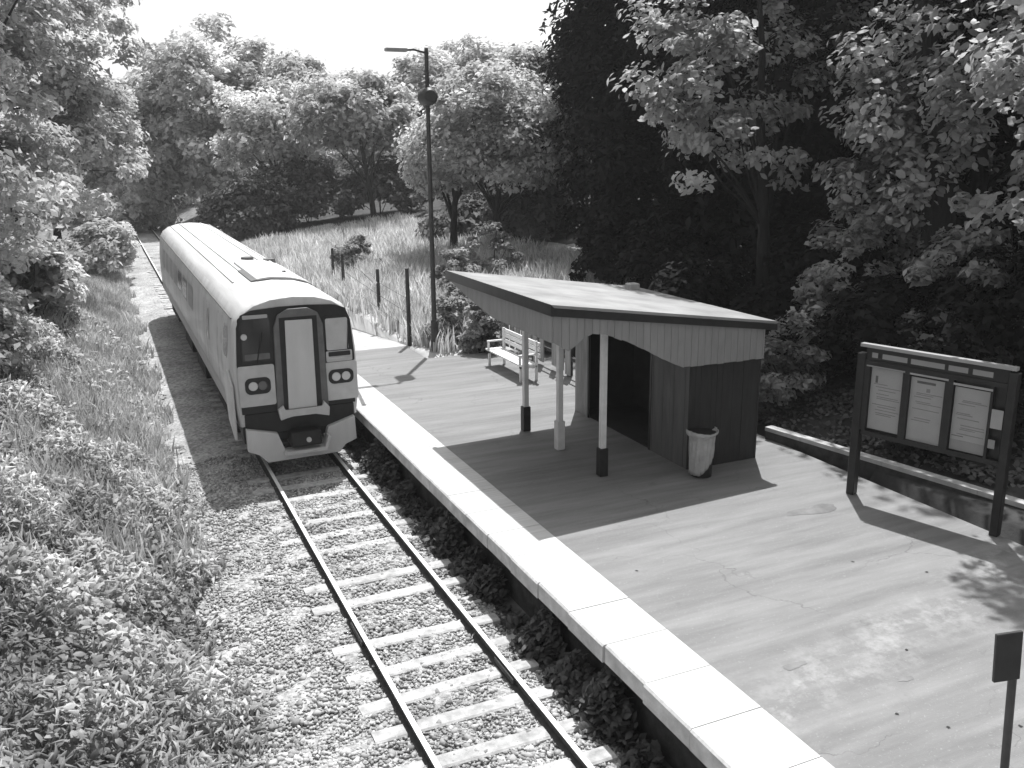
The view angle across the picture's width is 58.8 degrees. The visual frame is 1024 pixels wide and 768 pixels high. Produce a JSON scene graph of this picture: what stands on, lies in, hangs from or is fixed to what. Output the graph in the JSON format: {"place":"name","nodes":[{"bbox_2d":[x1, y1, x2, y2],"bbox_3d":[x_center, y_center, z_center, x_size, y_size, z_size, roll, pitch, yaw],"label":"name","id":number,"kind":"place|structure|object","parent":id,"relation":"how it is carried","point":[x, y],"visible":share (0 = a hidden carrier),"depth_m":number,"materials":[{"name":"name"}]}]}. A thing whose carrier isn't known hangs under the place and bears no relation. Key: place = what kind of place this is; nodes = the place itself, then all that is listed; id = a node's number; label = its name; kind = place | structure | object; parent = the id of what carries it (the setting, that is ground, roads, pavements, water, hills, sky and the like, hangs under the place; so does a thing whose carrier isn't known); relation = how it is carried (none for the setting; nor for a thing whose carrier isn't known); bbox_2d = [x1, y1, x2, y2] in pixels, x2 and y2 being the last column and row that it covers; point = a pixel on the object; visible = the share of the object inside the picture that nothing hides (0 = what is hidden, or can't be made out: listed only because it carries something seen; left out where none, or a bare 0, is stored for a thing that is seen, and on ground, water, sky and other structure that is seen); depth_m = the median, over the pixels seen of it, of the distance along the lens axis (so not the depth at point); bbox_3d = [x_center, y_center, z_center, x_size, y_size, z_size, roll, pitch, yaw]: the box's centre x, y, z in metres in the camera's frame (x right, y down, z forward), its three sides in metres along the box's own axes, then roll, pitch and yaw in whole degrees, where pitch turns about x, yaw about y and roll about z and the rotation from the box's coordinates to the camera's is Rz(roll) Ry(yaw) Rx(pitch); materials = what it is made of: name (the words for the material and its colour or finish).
{"place":"outdoors","nodes":[
{"label":"outdoors","id":0,"kind":"place"},
{"bbox_2d":[0,241,228,586],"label":"bank grass","id":1,"kind":"structure","parent":0,"point":[109,295],"depth_m":23.05,"materials":[{"name":"plant"}]},
{"bbox_2d":[27,0,641,92],"label":"sky","id":2,"kind":"structure","parent":0,"point":[350,34],"materials":[{"name":"white"}]},
{"bbox_2d":[0,142,1023,767],"bbox_3d":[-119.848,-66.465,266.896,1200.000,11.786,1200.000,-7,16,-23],"label":"ground","id":3,"kind":"structure","parent":0,"point":[974,510],"depth_m":16.01,"materials":[{"name":"soil"}]},
{"bbox_2d":[0,252,48,374],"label":"bush","id":4,"kind":"object","parent":3,"relation":"on","point":[14,328],"visible":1,"depth_m":22.95,"materials":[{"name":"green plant"}]},
{"bbox_2d":[0,0,85,274],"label":"broadleaf tree","id":5,"kind":"object","parent":3,"relation":"on","point":[20,45],"visible":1,"depth_m":25.61,"materials":[{"name":"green plant"}]},
{"bbox_2d":[0,234,90,316],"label":"bush","id":6,"kind":"object","parent":3,"relation":"on","point":[51,277],"visible":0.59,"depth_m":31.31,"materials":[{"name":"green plant"}]},
{"bbox_2d":[0,0,154,241],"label":"broadleaf tree","id":7,"kind":"object","parent":3,"relation":"on","point":[76,92],"visible":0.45,"depth_m":40.14,"materials":[{"name":"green plant"}]},
{"bbox_2d":[0,41,154,243],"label":"broadleaf tree","id":8,"kind":"object","parent":3,"relation":"on","point":[119,155],"visible":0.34,"depth_m":56.95,"materials":[{"name":"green plant"}]},
{"bbox_2d":[61,217,141,275],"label":"bush","id":9,"kind":"object","parent":3,"relation":"on","point":[98,247],"visible":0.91,"depth_m":49.35,"materials":[{"name":"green plant"}]},
{"bbox_2d":[0,298,287,767],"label":"undergrowth","id":10,"kind":"object","parent":3,"relation":"on","point":[57,567],"visible":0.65,"depth_m":12.88,"materials":[{"name":"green plant"}]},
{"bbox_2d":[95,71,210,231],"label":"broadleaf tree","id":11,"kind":"object","parent":3,"relation":"on","point":[154,189],"visible":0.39,"depth_m":80.68,"materials":[{"name":"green plant"}]},
{"bbox_2d":[123,90,200,211],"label":"broadleaf tree","id":12,"kind":"object","parent":3,"relation":"on","point":[187,204],"visible":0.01,"depth_m":102.24,"materials":[{"name":"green plant"}]},
{"bbox_2d":[126,12,265,202],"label":"broadleaf tree","id":13,"kind":"object","parent":3,"relation":"on","point":[183,70],"visible":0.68,"depth_m":79.05,"materials":[{"name":"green plant"}]},
{"bbox_2d":[179,35,284,190],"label":"broadleaf tree","id":14,"kind":"object","parent":3,"relation":"on","point":[243,52],"visible":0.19,"depth_m":84.02,"materials":[{"name":"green plant"}]},
{"bbox_2d":[193,177,304,237],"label":"bush","id":15,"kind":"object","parent":3,"relation":"on","point":[247,208],"visible":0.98,"depth_m":63.66,"materials":[{"name":"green plant"}]},
{"bbox_2d":[206,76,335,184],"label":"broadleaf tree","id":16,"kind":"object","parent":3,"relation":"on","point":[254,135],"visible":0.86,"depth_m":65.96,"materials":[{"name":"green plant"}]},
{"bbox_2d":[248,45,347,201],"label":"broadleaf tree","id":17,"kind":"object","parent":3,"relation":"on","point":[289,67],"visible":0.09,"depth_m":82.62,"materials":[{"name":"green plant"}]},
{"bbox_2d":[255,153,354,223],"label":"bush","id":18,"kind":"object","parent":3,"relation":"on","point":[323,182],"visible":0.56,"depth_m":67.06,"materials":[{"name":"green plant"}]},
{"bbox_2d":[283,69,421,218],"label":"broadleaf tree","id":19,"kind":"object","parent":3,"relation":"on","point":[377,121],"visible":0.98,"depth_m":59.69,"materials":[{"name":"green plant"}]},
{"bbox_2d":[329,232,381,270],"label":"shrub","id":20,"kind":"object","parent":3,"relation":"on","point":[358,244],"visible":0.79,"depth_m":43.19,"materials":[{"name":"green plant"}]},
{"bbox_2d":[321,67,390,198],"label":"broadleaf tree","id":21,"kind":"object","parent":3,"relation":"on","point":[345,70],"visible":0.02,"depth_m":88.70,"materials":[{"name":"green plant"}]},
{"bbox_2d":[114,210,624,767],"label":"ballast bed","id":22,"kind":"object","parent":3,"relation":"on","point":[198,430],"visible":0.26,"depth_m":16.21,"materials":[{"name":"grey gravel"}]},
{"bbox_2d":[135,228,616,767],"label":"railway track","id":23,"kind":"structure","parent":22,"relation":"on","point":[525,694],"depth_m":13.20,"materials":[{"name":"concrete"}]},
{"bbox_2d":[159,223,376,462],"bbox_3d":[-8.773,-2.717,30.185,4.131,3.883,23.620,-7,16,-23],"label":"railcar","id":24,"kind":"object","parent":23,"relation":"on","point":[270,341],"visible":1,"depth_m":20.02,"materials":[{"name":"paint"}]},
{"bbox_2d":[162,249,164,266],"bbox_3d":[-14.177,-5.122,36.976,0.056,0.700,1.500,-7,16,-23],"label":"window","id":25,"kind":"structure","parent":24,"relation":"in","point":[163,252],"depth_m":37.01,"materials":[{"name":"grey glass"}]},
{"bbox_2d":[166,253,168,273],"bbox_3d":[-13.418,-4.707,35.341,0.056,0.700,1.500,-7,16,-23],"label":"window","id":26,"kind":"structure","parent":24,"relation":"in","point":[167,258],"depth_m":35.11,"materials":[{"name":"grey glass"}]},
{"bbox_2d":[169,257,172,279],"bbox_3d":[-12.658,-4.292,33.706,0.056,0.700,1.500,-7,16,-23],"label":"window","id":27,"kind":"structure","parent":24,"relation":"in","point":[170,261],"depth_m":33.77,"materials":[{"name":"grey glass"}]},
{"bbox_2d":[173,262,176,285],"bbox_3d":[-11.899,-3.877,32.071,0.056,0.700,1.500,-7,16,-23],"label":"window","id":28,"kind":"structure","parent":24,"relation":"in","point":[174,266],"depth_m":31.96,"materials":[{"name":"grey glass"}]},
{"bbox_2d":[178,269,181,292],"bbox_3d":[-11.140,-3.463,30.436,0.056,0.700,1.500,-7,16,-23],"label":"window","id":29,"kind":"structure","parent":24,"relation":"in","point":[179,273],"depth_m":30.37,"materials":[{"name":"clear glass"}]},
{"bbox_2d":[182,275,186,300],"bbox_3d":[-10.380,-3.048,28.801,0.056,0.700,1.500,-7,16,-23],"label":"window","id":30,"kind":"structure","parent":24,"relation":"in","point":[184,281],"depth_m":28.75,"materials":[{"name":"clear glass"}]},
{"bbox_2d":[188,282,192,309],"bbox_3d":[-9.621,-2.633,27.165,0.056,0.700,1.500,-7,16,-23],"label":"window","id":31,"kind":"structure","parent":24,"relation":"in","point":[190,289],"depth_m":27.04,"materials":[{"name":"grey glass"}]},
{"bbox_2d":[203,300,215,381],"bbox_3d":[-7.879,-1.151,23.582,0.078,2.050,1.270,-7,16,-23],"label":"side door","id":32,"kind":"structure","parent":24,"relation":"in","point":[206,300],"depth_m":23.18,"materials":[{"name":"grey metal"}]},
{"bbox_2d":[223,323,226,357],"bbox_3d":[-6.359,-0.972,20.135,0.070,0.700,0.750,-7,16,-23],"label":"cab window","id":33,"kind":"structure","parent":24,"relation":"in","point":[224,326],"depth_m":20.13,"materials":[{"name":"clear glass"}]},
{"bbox_2d":[165,445,627,767],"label":"ballast stones","id":34,"kind":"object","parent":22,"relation":"on","point":[530,755],"visible":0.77,"depth_m":13.58,"materials":[{"name":"grey gravel"}]},
{"bbox_2d":[331,248,411,345],"bbox_3d":[-5.643,-3.902,34.406,0.186,2.551,13.975,-6,15,-20],"label":"wire fence","id":35,"kind":"object","parent":3,"relation":"on","point":[408,316],"visible":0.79,"depth_m":29.71,"materials":[{"name":"metal"}]},
{"bbox_2d":[329,146,427,215],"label":"bush","id":36,"kind":"object","parent":3,"relation":"on","point":[396,192],"visible":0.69,"depth_m":67.17,"materials":[{"name":"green plant"}]},
{"bbox_2d":[384,47,437,351],"bbox_3d":[-2.790,-5.146,26.340,1.448,8.700,0.560,-7,16,-23],"label":"lamp post","id":37,"kind":"object","parent":3,"relation":"on","point":[427,96],"visible":1,"depth_m":26.23,"materials":[{"name":"metal"}]},
{"bbox_2d":[376,45,467,174],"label":"broadleaf tree","id":38,"kind":"object","parent":3,"relation":"on","point":[410,70],"visible":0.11,"depth_m":86.69,"materials":[{"name":"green plant"}]},
{"bbox_2d":[391,111,497,246],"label":"broadleaf tree","id":39,"kind":"object","parent":3,"relation":"on","point":[444,184],"visible":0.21,"depth_m":43.66,"materials":[{"name":"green plant"}]},
{"bbox_2d":[419,295,474,341],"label":"shrub","id":40,"kind":"object","parent":3,"relation":"on","point":[447,310],"visible":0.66,"depth_m":27.93,"materials":[{"name":"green plant"}]},
{"bbox_2d":[245,211,654,354],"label":"tall grass","id":41,"kind":"structure","parent":3,"relation":"on","point":[397,247],"depth_m":40.33,"materials":[{"name":"plant"}]},
{"bbox_2d":[409,184,493,202],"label":"bush","id":42,"kind":"object","parent":3,"relation":"on","point":[419,197],"visible":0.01,"depth_m":65.43,"materials":[{"name":"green plant"}]},
{"bbox_2d":[427,247,479,291],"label":"shrub","id":43,"kind":"object","parent":3,"relation":"on","point":[455,259],"visible":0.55,"depth_m":34.73,"materials":[{"name":"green plant"}]},
{"bbox_2d":[439,271,478,320],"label":"shrub","id":44,"kind":"object","parent":3,"relation":"on","point":[454,291],"visible":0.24,"depth_m":29.66,"materials":[{"name":"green plant"}]},
{"bbox_2d":[414,188,517,241],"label":"bush","id":45,"kind":"object","parent":3,"relation":"on","point":[469,219],"visible":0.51,"depth_m":48.26,"materials":[{"name":"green plant"}]},
{"bbox_2d":[434,33,525,93],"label":"broadleaf tree","id":46,"kind":"object","parent":3,"relation":"on","point":[483,53],"visible":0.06,"depth_m":90.30,"materials":[{"name":"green plant"}]},
{"bbox_2d":[457,305,508,353],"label":"shrub","id":47,"kind":"object","parent":3,"relation":"on","point":[482,324],"visible":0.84,"depth_m":27.04,"materials":[{"name":"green plant"}]},
{"bbox_2d":[393,58,584,255],"bbox_3d":[-0.809,-9.959,41.583,8.358,9.381,8.276,-7,16,-23],"label":"broadleaf tree","id":48,"kind":"object","parent":3,"relation":"on","point":[514,121],"visible":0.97,"depth_m":39.80,"materials":[{"name":"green plant"}]},
{"bbox_2d":[458,220,524,274],"bbox_3d":[-0.895,-5.395,37.835,2.835,2.788,3.000,-1,15,-2],"label":"shrub","id":49,"kind":"object","parent":3,"relation":"on","point":[472,241],"visible":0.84,"depth_m":37.27,"materials":[{"name":"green plant"}]},
{"bbox_2d":[342,425,666,767],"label":"trackside weeds","id":50,"kind":"object","parent":3,"relation":"on","point":[604,700],"visible":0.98,"depth_m":12.91,"materials":[{"name":"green plant"}]},
{"bbox_2d":[477,174,581,241],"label":"bush","id":51,"kind":"object","parent":3,"relation":"on","point":[537,219],"visible":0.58,"depth_m":46.36,"materials":[{"name":"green plant"}]},
{"bbox_2d":[475,41,592,242],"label":"broadleaf tree","id":52,"kind":"object","parent":3,"relation":"on","point":[517,56],"visible":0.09,"depth_m":43.47,"materials":[{"name":"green plant"}]},
{"bbox_2d":[520,338,551,350],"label":"shrub","id":53,"kind":"object","parent":3,"relation":"on","point":[548,344],"visible":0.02,"depth_m":26.78,"materials":[{"name":"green plant"}]},
{"bbox_2d":[530,0,661,239],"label":"evergreen tree","id":54,"kind":"object","parent":3,"relation":"on","point":[553,75],"visible":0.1,"depth_m":39.75,"materials":[{"name":"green plant"}]},
{"bbox_2d":[568,184,690,284],"bbox_3d":[4.134,-5.021,32.434,4.415,4.180,4.523,-7,16,-23],"label":"bush","id":55,"kind":"object","parent":3,"relation":"on","point":[601,251],"visible":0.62,"depth_m":31.39,"materials":[{"name":"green plant"}]},
{"bbox_2d":[542,0,792,283],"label":"evergreen tree","id":56,"kind":"object","parent":3,"relation":"on","point":[633,161],"visible":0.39,"depth_m":31.17,"materials":[{"name":"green plant"}]},
{"bbox_2d":[613,161,746,289],"bbox_3d":[5.173,-4.402,27.769,4.121,4.731,4.024,2,15,10],"label":"bush","id":57,"kind":"object","parent":3,"relation":"on","point":[643,259],"visible":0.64,"depth_m":27.23,"materials":[{"name":"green plant"}]},
{"bbox_2d":[352,328,1023,767],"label":"platform","id":58,"kind":"structure","parent":3,"relation":"on","point":[772,604],"depth_m":12.95,"materials":[{"name":"concrete"}]},
{"bbox_2d":[485,327,540,382],"bbox_3d":[-0.004,-0.817,24.569,0.560,1.053,2.400,-7,16,-23],"label":"platform bench","id":59,"kind":"object","parent":58,"relation":"on","point":[508,355],"visible":0.94,"depth_m":24.61,"materials":[{"name":"white wood"}]},
{"bbox_2d":[499,322,574,375],"bbox_3d":[1.036,-1.364,25.139,0.210,2.000,7.000,-7,16,-23],"label":"board fence","id":60,"kind":"object","parent":58,"relation":"on","point":[569,358],"visible":0.14,"depth_m":25.27,"materials":[{"name":"wood"}]},
{"bbox_2d":[445,270,777,476],"bbox_3d":[1.771,-0.453,18.341,4.705,3.432,4.990,-7,16,-23],"label":"platform shelter","id":61,"kind":"object","parent":58,"relation":"on","point":[658,373],"visible":0.97,"depth_m":17.16,"materials":[{"name":"wood"}]},
{"bbox_2d":[686,427,718,477],"bbox_3d":[3.490,1.264,16.645,0.589,0.916,0.562,-7,16,-23],"label":"litter bin","id":62,"kind":"object","parent":58,"relation":"on","point":[701,447],"visible":1,"depth_m":16.50,"materials":[{"name":"grey metal"}]},
{"bbox_2d":[846,342,1021,536],"bbox_3d":[6.700,0.830,14.660,0.140,2.685,2.530,-13,19,-39],"label":"notice board","id":63,"kind":"object","parent":58,"relation":"on","point":[961,407],"visible":1,"depth_m":14.40,"materials":[{"name":"metal"}]},
{"bbox_2d":[992,630,1022,767],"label":"platform sign","id":64,"kind":"object","parent":58,"relation":"on","point":[1007,656],"visible":1,"depth_m":7.64,"materials":[{"name":"metal"}]},
{"bbox_2d":[644,257,753,308],"bbox_3d":[4.699,-1.868,24.363,3.552,3.074,3.488,-7,16,-23],"label":"bush","id":65,"kind":"object","parent":3,"relation":"on","point":[696,282],"visible":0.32,"depth_m":23.66,"materials":[{"name":"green plant"}]},
{"bbox_2d":[610,0,835,259],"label":"evergreen tree","id":66,"kind":"object","parent":3,"relation":"on","point":[654,133],"visible":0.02,"depth_m":33.68,"materials":[{"name":"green plant"}]},
{"bbox_2d":[607,0,894,285],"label":"hazel tree","id":67,"kind":"object","parent":3,"relation":"on","point":[724,35],"visible":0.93,"depth_m":21.98,"materials":[{"name":"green plant"}]},
{"bbox_2d":[726,276,831,365],"bbox_3d":[6.220,-1.433,22.130,3.429,2.549,3.290,-7,16,-23],"label":"bush","id":68,"kind":"object","parent":3,"relation":"on","point":[772,299],"visible":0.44,"depth_m":21.19,"materials":[{"name":"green plant"}]},
{"bbox_2d":[564,279,1023,489],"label":"ivy","id":69,"kind":"object","parent":3,"relation":"on","point":[948,464],"visible":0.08,"depth_m":18.63,"materials":[{"name":"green plant"}]},
{"bbox_2d":[759,306,831,405],"bbox_3d":[6.024,-0.479,19.889,2.035,2.470,1.753,-7,16,-23],"label":"bush","id":70,"kind":"object","parent":3,"relation":"on","point":[788,380],"visible":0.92,"depth_m":19.64,"materials":[{"name":"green plant"}]},
{"bbox_2d":[645,0,987,286],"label":"tree","id":71,"kind":"object","parent":3,"relation":"on","point":[811,139],"visible":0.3,"depth_m":24.76,"materials":[{"name":"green plant"}]},
{"bbox_2d":[762,170,918,294],"bbox_3d":[8.905,-3.455,23.439,4.502,4.205,4.320,-7,16,-23],"label":"bush","id":72,"kind":"object","parent":3,"relation":"on","point":[799,253],"visible":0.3,"depth_m":22.89,"materials":[{"name":"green plant"}]},
{"bbox_2d":[788,200,897,366],"bbox_3d":[7.532,-2.128,20.793,2.705,4.135,2.462,-7,16,-23],"label":"sapling","id":73,"kind":"object","parent":3,"relation":"on","point":[822,277],"visible":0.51,"depth_m":20.51,"materials":[{"name":"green plant"}]},
{"bbox_2d":[796,273,942,375],"bbox_3d":[7.997,-1.060,19.675,3.291,2.825,3.504,-7,16,-23],"label":"bush","id":74,"kind":"object","parent":3,"relation":"on","point":[870,312],"visible":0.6,"depth_m":19.15,"materials":[{"name":"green plant"}]},
{"bbox_2d":[762,0,1013,215],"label":"evergreen tree","id":75,"kind":"object","parent":3,"relation":"on","point":[802,1],"depth_m":27.85,"materials":[{"name":"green plant"}]},
{"bbox_2d":[765,425,1023,508],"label":"kerb wall","id":76,"kind":"structure","parent":3,"relation":"on","point":[835,455],"depth_m":16.95,"materials":[{"name":"concrete"}]},
{"bbox_2d":[827,57,962,290],"bbox_3d":[8.902,-4.128,21.339,2.861,6.864,3.314,5,15,20],"label":"sapling","id":77,"kind":"object","parent":3,"relation":"on","point":[876,229],"visible":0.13,"depth_m":20.85,"materials":[{"name":"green plant"}]},
{"bbox_2d":[811,0,1023,327],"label":"hazel tree","id":78,"kind":"object","parent":3,"relation":"on","point":[885,122],"visible":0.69,"depth_m":19.25,"materials":[{"name":"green plant"}]},
{"bbox_2d":[843,0,1023,257],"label":"evergreen tree","id":79,"kind":"object","parent":3,"relation":"on","point":[1006,130],"visible":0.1,"depth_m":21.07,"materials":[{"name":"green plant"}]},
{"bbox_2d":[912,0,956,293],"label":"ash tree","id":80,"kind":"object","parent":3,"relation":"on","point":[938,215],"visible":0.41,"depth_m":19.50,"materials":[{"name":"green plant"}]},
{"bbox_2d":[874,226,1018,371],"bbox_3d":[8.937,-1.378,18.728,2.975,3.674,2.504,9,17,32],"label":"sapling","id":81,"kind":"object","parent":3,"relation":"on","point":[923,272],"visible":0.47,"depth_m":18.18,"materials":[{"name":"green plant"}]},
{"bbox_2d":[875,338,1023,456],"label":"bush","id":82,"kind":"object","parent":3,"relation":"on","point":[951,349],"visible":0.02,"depth_m":16.78,"materials":[{"name":"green plant"}]},
{"bbox_2d":[911,0,1023,241],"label":"hazel tree","id":83,"kind":"object","parent":3,"relation":"on","point":[1006,83],"visible":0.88,"depth_m":16.34,"materials":[{"name":"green plant"}]},
{"bbox_2d":[912,211,1023,382],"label":"bush","id":84,"kind":"object","parent":3,"relation":"on","point":[981,312],"visible":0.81,"depth_m":17.67,"materials":[{"name":"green plant"}]}
]}

